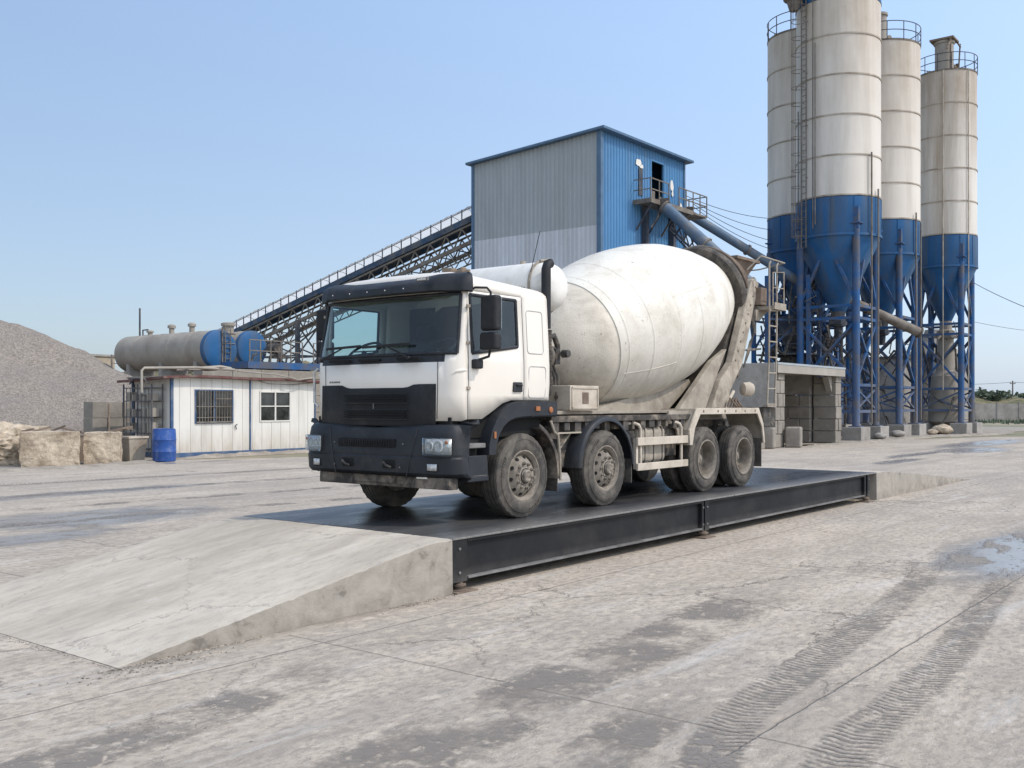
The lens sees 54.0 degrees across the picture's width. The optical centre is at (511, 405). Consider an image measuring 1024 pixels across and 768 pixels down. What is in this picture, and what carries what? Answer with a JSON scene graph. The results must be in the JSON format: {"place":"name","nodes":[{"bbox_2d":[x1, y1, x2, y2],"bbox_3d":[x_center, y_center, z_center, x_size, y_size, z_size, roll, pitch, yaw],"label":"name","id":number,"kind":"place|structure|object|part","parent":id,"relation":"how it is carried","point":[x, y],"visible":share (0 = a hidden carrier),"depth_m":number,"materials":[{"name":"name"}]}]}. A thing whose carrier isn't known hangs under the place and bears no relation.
{"place":"outdoors","nodes":[
{"label":"outdoors","id":0,"kind":"place"},
{"bbox_2d":[0,456,183,469],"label":"dirt verge","id":1,"kind":"structure","parent":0,"point":[19,465],"depth_m":33.21,"materials":[{"name":"grey soil"}]},
{"bbox_2d":[0,421,38,464],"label":"boulder","id":2,"kind":"object","parent":1,"relation":"on","point":[9,441],"visible":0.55,"depth_m":32.99,"materials":[{"name":"beige stone"}]},
{"bbox_2d":[33,426,49,430],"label":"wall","id":3,"kind":"structure","parent":1,"relation":"on","point":[40,427],"depth_m":38.96,"materials":[{"name":"beige stone"}]},
{"bbox_2d":[18,430,80,466],"bbox_3d":[-14.966,1.403,32.599,1.832,1.178,1.309,0,0,-23],"label":"stone block","id":4,"kind":"object","parent":1,"relation":"on","point":[47,448],"depth_m":32.03,"materials":[{"name":"beige stone"}]},
{"bbox_2d":[0,320,131,434],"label":"gravel heap","id":5,"kind":"object","parent":1,"relation":"on","point":[46,380],"visible":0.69,"depth_m":44.69,"materials":[{"name":"grey gravel"}]},
{"bbox_2d":[21,404,132,460],"bbox_3d":[-15.154,0.950,34.899,0.805,2.000,4.424,0,0,38],"label":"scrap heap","id":6,"kind":"object","parent":1,"relation":"on","point":[81,455],"visible":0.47,"depth_m":34.89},
{"bbox_2d":[0,460,155,472],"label":"spilled mud","id":7,"kind":"structure","parent":1,"relation":"on","point":[43,468],"depth_m":31.10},
{"bbox_2d":[70,346,113,368],"bbox_3d":[-24.076,-0.662,55.068,18.434,5.324,17.964,0,0,0],"label":"gravel heap","id":8,"kind":"object","parent":1,"relation":"on","point":[84,352],"visible":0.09,"depth_m":54.55,"materials":[{"name":"grey gravel"}]},
{"bbox_2d":[83,431,122,463],"bbox_3d":[-13.778,1.434,33.899,1.158,1.114,1.164,0,0,-16],"label":"stone block","id":9,"kind":"object","parent":1,"relation":"on","point":[104,447],"depth_m":33.38,"materials":[{"name":"beige stone"}]},
{"bbox_2d":[83,402,129,435],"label":"retaining wall","id":10,"kind":"structure","parent":1,"relation":"on","point":[95,418],"depth_m":40.00,"materials":[{"name":"grey concrete"}]},
{"bbox_2d":[111,354,157,373],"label":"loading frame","id":11,"kind":"object","parent":1,"relation":"on","point":[112,356],"visible":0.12,"depth_m":68.43,"materials":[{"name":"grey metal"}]},
{"bbox_2d":[122,436,148,460],"bbox_3d":[-13.273,1.515,35.201,0.770,0.870,0.770,0,0,38],"label":"waste bin","id":12,"kind":"object","parent":1,"relation":"on","point":[133,447],"visible":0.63,"depth_m":34.95,"materials":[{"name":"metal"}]},
{"bbox_2d":[123,378,162,457],"bbox_3d":[-13.944,0.462,37.984,1.945,2.976,0.502,0,0,38],"label":"steel rack","id":13,"kind":"object","parent":1,"relation":"on","point":[148,427],"visible":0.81,"depth_m":37.69,"materials":[{"name":"black metal"}]},
{"bbox_2d":[117,365,319,456],"bbox_3d":[-11.797,0.195,40.442,3.330,3.511,8.500,0,0,38],"label":"site cabin","id":14,"kind":"object","parent":1,"relation":"on","point":[207,414],"visible":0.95,"depth_m":39.44,"materials":[{"name":"grey metal"}]},
{"bbox_2d":[195,389,233,423],"bbox_3d":[-11.534,0.050,38.900,0.215,1.300,1.740,0,0,38],"label":"window","id":15,"kind":"structure","parent":14,"relation":"in","point":[211,406],"depth_m":38.86,"materials":[{"name":"blue metal"}]},
{"bbox_2d":[260,391,290,421],"bbox_3d":[-9.737,0.050,41.221,0.165,1.240,1.570,0,0,38],"label":"window","id":16,"kind":"structure","parent":14,"relation":"in","point":[276,406],"depth_m":41.17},
{"bbox_2d":[126,369,319,420],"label":"cabin roof","id":17,"kind":"structure","parent":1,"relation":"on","point":[297,374],"depth_m":47.05,"materials":[{"name":"grey metal"}]},
{"bbox_2d":[114,308,236,376],"bbox_3d":[-17.571,-3.355,52.420,9.060,3.790,1.968,0,0,38],"label":"horizontal tank","id":18,"kind":"object","parent":17,"relation":"on","point":[134,355],"visible":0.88,"depth_m":51.33,"materials":[{"name":"metal"}]},
{"bbox_2d":[176,449,308,458],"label":"spilled mud","id":19,"kind":"structure","parent":1,"relation":"on","point":[216,455],"depth_m":38.98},
{"bbox_2d":[221,339,319,370],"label":"steel platform","id":20,"kind":"structure","parent":1,"relation":"on","point":[269,365],"depth_m":47.58,"materials":[{"name":"blue metal"}]},
{"bbox_2d":[221,322,285,361],"bbox_3d":[-16.172,-3.255,58.030,6.440,2.790,2.900,0,0,38],"label":"horizontal tank","id":21,"kind":"object","parent":20,"relation":"on","point":[241,338],"visible":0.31,"depth_m":56.39,"materials":[{"name":"metal"}]},
{"bbox_2d":[91,354,114,368],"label":"tan building","id":22,"kind":"structure","parent":0,"point":[104,358],"depth_m":75.45,"materials":[{"name":"concrete"}]},
{"bbox_2d":[155,360,314,375],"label":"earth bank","id":23,"kind":"structure","parent":0,"point":[305,361],"depth_m":110.04,"materials":[{"name":"brown"}]},
{"bbox_2d":[0,437,1023,767],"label":"yard","id":24,"kind":"structure","parent":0,"point":[438,665],"depth_m":8.03,"materials":[{"name":"concrete"}]},
{"bbox_2d":[0,692,275,767],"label":"damp patch","id":25,"kind":"structure","parent":24,"relation":"on","point":[96,758],"depth_m":5.73,"materials":[{"name":"grey"}]},
{"bbox_2d":[0,467,308,485],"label":"tyre track","id":26,"kind":"structure","parent":24,"relation":"on","point":[149,476],"depth_m":27.07,"materials":[{"name":"grey concrete"}]},
{"bbox_2d":[27,478,299,495],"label":"tyre track","id":27,"kind":"structure","parent":24,"relation":"on","point":[111,489],"depth_m":22.94,"materials":[{"name":"grey concrete"}]},
{"bbox_2d":[152,428,176,461],"bbox_3d":[-12.061,1.380,34.881,0.816,1.140,0.816,0,0,38],"label":"plastic drum","id":28,"kind":"object","parent":24,"relation":"on","point":[164,444],"visible":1,"depth_m":34.56,"materials":[{"name":"blue plastic"}]},
{"bbox_2d":[8,498,360,525],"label":"tyre track","id":29,"kind":"structure","parent":24,"relation":"on","point":[136,514],"depth_m":17.43,"materials":[{"name":"grey concrete"}]},
{"bbox_2d":[0,516,452,667],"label":"concrete ramp","id":30,"kind":"structure","parent":24,"relation":"on","point":[217,583],"depth_m":9.52,"materials":[{"name":"grey concrete"}]},
{"bbox_2d":[95,485,359,504],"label":"tyre track","id":31,"kind":"structure","parent":24,"relation":"on","point":[211,496],"depth_m":21.44,"materials":[{"name":"grey concrete"}]},
{"bbox_2d":[99,603,416,674],"bbox_3d":[-1.934,1.950,8.562,0.215,0.040,3.307,0,0,38],"label":"rubble edge","id":32,"kind":"object","parent":24,"relation":"on","point":[272,636],"visible":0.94,"depth_m":8.36,"materials":[{"name":"grey concrete"}]},
{"bbox_2d":[2,502,1017,765],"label":"concrete chips","id":33,"kind":"object","parent":24,"relation":"on","point":[328,662],"visible":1,"depth_m":7.77,"materials":[{"name":"grey concrete"}]},
{"bbox_2d":[326,601,753,767],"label":"damp stain","id":34,"kind":"structure","parent":24,"relation":"on","point":[535,681],"depth_m":6.91,"materials":[{"name":"grey concrete"}]},
{"bbox_2d":[245,467,875,594],"bbox_3d":[2.090,1.663,16.592,3.570,0.567,13.110,0,0,38],"label":"weighbridge","id":35,"kind":"object","parent":24,"relation":"on","point":[563,522],"visible":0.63,"depth_m":13.31,"materials":[{"name":"black metal"}]},
{"bbox_2d":[306,232,785,517],"bbox_3d":[1.289,-0.765,15.744,3.070,4.301,9.754,0,0,38],"label":"mixer truck","id":36,"kind":"object","parent":35,"relation":"on","point":[518,390],"visible":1,"depth_m":13.48,"materials":[{"name":"white paint"}]},
{"bbox_3d":[-2.091,-0.580,13.406,0.122,1.480,1.059,0,0,38],"label":"door","id":37,"kind":"part","parent":36,"relation":"part of","materials":[{"name":"white paint"}]},
{"bbox_3d":[-0.195,-0.580,11.912,0.122,1.480,1.059,0,0,38],"label":"door","id":38,"kind":"part","parent":36,"relation":"part of","materials":[{"name":"white paint"}]},
{"bbox_2d":[579,720,674,767],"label":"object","id":39,"kind":"structure","parent":24,"relation":"on","point":[628,733],"depth_m":5.96,"materials":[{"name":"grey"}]},
{"bbox_2d":[762,417,773,448],"bbox_3d":[10.568,1.111,45.014,1.900,1.678,1.429,0,0,38],"label":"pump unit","id":40,"kind":"object","parent":24,"relation":"on","point":[772,423],"visible":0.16,"depth_m":44.79,"materials":[{"name":"grey metal"}]},
{"bbox_2d":[764,427,775,448],"bbox_3d":[11.486,1.475,45.290,0.700,0.950,0.900,0,0,21],"label":"cast block","id":41,"kind":"object","parent":24,"relation":"on","point":[770,437],"depth_m":44.83,"materials":[{"name":"grey concrete"}]},
{"bbox_2d":[785,427,801,447],"bbox_3d":[13.046,1.475,46.543,0.700,0.950,0.900,0,0,21],"label":"cast block","id":42,"kind":"object","parent":24,"relation":"on","point":[793,437],"depth_m":46.13,"materials":[{"name":"grey concrete"}]},
{"bbox_2d":[674,570,938,767],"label":"tyre track","id":43,"kind":"structure","parent":24,"relation":"on","point":[700,761],"depth_m":6.67,"materials":[{"name":"grey"}]},
{"bbox_2d":[754,466,968,499],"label":"concrete ramp","id":44,"kind":"structure","parent":24,"relation":"on","point":[885,484],"depth_m":21.89,"materials":[{"name":"grey concrete"}]},
{"bbox_2d":[803,580,1015,767],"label":"tyre track","id":45,"kind":"structure","parent":24,"relation":"on","point":[957,632],"depth_m":6.88,"materials":[{"name":"grey soil"}]},
{"bbox_2d":[0,0,1023,396],"label":"sky","id":46,"kind":"structure","parent":0,"point":[206,164],"materials":[{"name":"blue"}]},
{"bbox_2d":[184,418,1023,459],"bbox_3d":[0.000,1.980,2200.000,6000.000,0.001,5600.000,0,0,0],"label":"ground","id":47,"kind":"structure","parent":0,"point":[1018,434],"depth_m":61.67,"materials":[{"name":"grey concrete"}]},
{"bbox_2d":[188,206,470,374],"bbox_3d":[-14.051,-4.905,66.817,33.844,13.710,2.040,0,0,38],"label":"belt conveyor","id":48,"kind":"object","parent":47,"relation":"on","point":[442,232],"visible":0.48,"depth_m":62.97,"materials":[{"name":"white metal"}]},
{"bbox_2d":[975,387,987,398],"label":"tree","id":49,"kind":"object","parent":47,"relation":"on","point":[980,393],"visible":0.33,"depth_m":148.62,"materials":[{"name":"green plant"}]},
{"bbox_2d":[984,390,1012,400],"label":"tree","id":50,"kind":"object","parent":47,"relation":"on","point":[993,395],"visible":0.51,"depth_m":147.23,"materials":[{"name":"green plant"}]},
{"bbox_2d":[975,418,1023,424],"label":"weeds","id":51,"kind":"object","parent":47,"relation":"on","point":[1000,421],"visible":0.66,"depth_m":111.08,"materials":[{"name":"green plant"}]},
{"bbox_2d":[1012,391,1023,397],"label":"tree","id":52,"kind":"object","parent":47,"relation":"on","point":[1020,395],"visible":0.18,"depth_m":164.13,"materials":[{"name":"green plant"}]},
{"bbox_2d":[784,426,1023,444],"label":"mud apron","id":53,"kind":"object","parent":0,"point":[1007,430],"visible":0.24,"depth_m":75.06,"materials":[{"name":"grey concrete"}]},
{"bbox_2d":[465,125,706,269],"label":"batching tower","id":54,"kind":"structure","parent":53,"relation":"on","point":[574,197],"depth_m":52.42,"materials":[{"name":"grey metal"}]},
{"bbox_2d":[668,221,697,247],"bbox_3d":[9.752,-8.317,52.636,3.942,4.679,0.834,0,0,37],"label":"lattice gallery","id":55,"kind":"object","parent":54,"relation":"attached to","point":[686,244],"visible":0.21,"depth_m":53.20,"materials":[{"name":"metal"}]},
{"bbox_2d":[656,197,754,278],"bbox_3d":[9.846,-8.370,51.554,5.237,5.035,0.720,0,0,27],"label":"screw conveyor","id":56,"kind":"object","parent":54,"relation":"attached to","point":[683,223],"visible":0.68,"depth_m":51.77,"materials":[{"name":"grey metal"}]},
{"bbox_2d":[685,195,769,218],"bbox_3d":[12.808,-11.688,59.498,7.980,0.548,0.033,0,0,-39],"label":"wire","id":57,"kind":"object","parent":54,"relation":"attached to","point":[726,210],"visible":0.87,"depth_m":59.51,"materials":[{"name":"metal"}]},
{"bbox_2d":[694,204,769,240],"bbox_3d":[13.088,-10.791,59.497,7.552,1.299,0.033,0,0,-41],"label":"wire","id":58,"kind":"object","parent":54,"relation":"attached to","point":[732,226],"visible":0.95,"depth_m":59.30,"materials":[{"name":"metal"}]},
{"bbox_2d":[694,207,769,248],"bbox_3d":[13.088,-10.449,59.497,7.554,1.661,0.033,0,0,-41],"label":"wire","id":59,"kind":"object","parent":54,"relation":"attached to","point":[730,231],"visible":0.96,"depth_m":59.24,"materials":[{"name":"metal"}]},
{"bbox_2d":[701,206,769,229],"bbox_3d":[13.048,-11.192,59.498,7.611,0.818,0.033,0,0,-41],"label":"wire","id":60,"kind":"object","parent":54,"relation":"attached to","point":[733,220],"visible":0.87,"depth_m":59.48,"materials":[{"name":"metal"}]},
{"bbox_2d":[685,207,796,284],"bbox_3d":[13.527,-9.087,58.453,8.099,4.488,0.660,0,0,-16],"label":"screw conveyor","id":61,"kind":"object","parent":54,"relation":"attached to","point":[732,240],"visible":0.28,"depth_m":58.20,"materials":[{"name":"grey metal"}]},
{"bbox_2d":[724,362,845,447],"bbox_3d":[11.654,0.000,51.142,7.620,3.900,8.640,0,0,38],"label":"block shelter","id":62,"kind":"object","parent":53,"relation":"on","point":[807,400],"visible":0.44,"depth_m":51.79,"materials":[{"name":"concrete"}]},
{"bbox_2d":[750,274,851,430],"bbox_3d":[17.455,-2.333,61.521,7.026,11.165,8.395,0,0,38],"label":"weigh hopper","id":63,"kind":"object","parent":53,"relation":"on","point":[787,331],"visible":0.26,"depth_m":59.48,"materials":[{"name":"metal"}]},
{"bbox_2d":[758,282,815,325],"bbox_3d":[15.850,-6.409,60.464,5.351,3.277,0.620,0,0,-12],"label":"screw conveyor","id":64,"kind":"object","parent":63,"relation":"attached to","point":[781,298],"visible":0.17,"depth_m":60.36,"materials":[{"name":"grey metal"}]},
{"bbox_2d":[765,11,851,435],"bbox_3d":[18.700,-10.989,64.000,4.860,26.771,4.860,0,0,38],"label":"cement silo","id":65,"kind":"object","parent":53,"relation":"on","point":[781,245],"visible":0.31,"depth_m":62.76,"materials":[{"name":"grey metal"}]},
{"bbox_2d":[783,0,888,440],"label":"cement silo","id":66,"kind":"object","parent":53,"relation":"on","point":[837,186],"visible":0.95,"depth_m":56.95,"materials":[{"name":"metal"}]},
{"bbox_2d":[811,280,923,337],"bbox_3d":[21.612,-5.955,61.711,7.932,3.571,0.740,0,0,-12],"label":"screw conveyor","id":67,"kind":"object","parent":66,"relation":"attached to","point":[903,325],"visible":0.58,"depth_m":61.92,"materials":[{"name":"grey metal"}]},
{"bbox_2d":[843,356,910,425],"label":"concrete hut","id":68,"kind":"object","parent":53,"relation":"on","point":[890,381],"visible":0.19,"depth_m":74.32,"materials":[{"name":"concrete"}]},
{"bbox_2d":[873,433,886,438],"bbox_3d":[21.250,1.766,57.992,0.801,0.375,0.623,0,0,0],"label":"rubble lump","id":69,"kind":"object","parent":53,"relation":"on","point":[880,436],"visible":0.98,"depth_m":57.81,"materials":[{"name":"stone"}]},
{"bbox_2d":[846,11,925,436],"bbox_3d":[24.317,-10.698,65.963,4.979,29.304,4.860,0,0,38],"label":"cement silo","id":70,"kind":"object","parent":53,"relation":"on","point":[900,249],"visible":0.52,"depth_m":63.86,"materials":[{"name":"grey metal"}]},
{"bbox_2d":[890,430,905,436],"bbox_3d":[23.794,1.743,62.000,0.934,0.423,0.726,0,0,0],"label":"rubble lump","id":71,"kind":"object","parent":53,"relation":"on","point":[897,433],"visible":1,"depth_m":61.76,"materials":[{"name":"stone"}]},
{"bbox_2d":[800,432,1005,447],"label":"spilled mud","id":72,"kind":"structure","parent":53,"relation":"on","point":[886,440],"depth_m":55.32,"materials":[{"name":"beige soil"}]},
{"bbox_2d":[895,329,967,421],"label":"concrete tank","id":73,"kind":"object","parent":53,"relation":"on","point":[925,413],"visible":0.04,"depth_m":77.53,"materials":[{"name":"grey concrete"}]},
{"bbox_2d":[926,429,937,434],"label":"rubble lump","id":74,"kind":"object","parent":53,"relation":"on","point":[931,431],"visible":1,"depth_m":66.77,"materials":[{"name":"beige stone"}]},
{"bbox_2d":[932,424,953,433],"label":"rubble lump","id":75,"kind":"object","parent":53,"relation":"on","point":[943,429],"visible":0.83,"depth_m":67.63,"materials":[{"name":"beige stone"}]},
{"bbox_2d":[918,35,981,433],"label":"cement silo","id":76,"kind":"object","parent":53,"relation":"on","point":[949,139],"visible":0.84,"depth_m":69.79,"materials":[{"name":"grey metal"}]},
{"bbox_2d":[974,283,1023,306],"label":"wire","id":77,"kind":"object","parent":76,"relation":"attached to","point":[1000,296],"visible":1,"depth_m":60.50,"materials":[{"name":"metal"}]},
{"bbox_2d":[975,402,1023,420],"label":"perimeter wall","id":78,"kind":"structure","parent":0,"point":[998,410],"depth_m":114.90,"materials":[{"name":"concrete"}]},
{"bbox_2d":[975,396,1023,402],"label":"grass bank","id":79,"kind":"structure","parent":0,"point":[1014,399],"depth_m":145.53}
]}

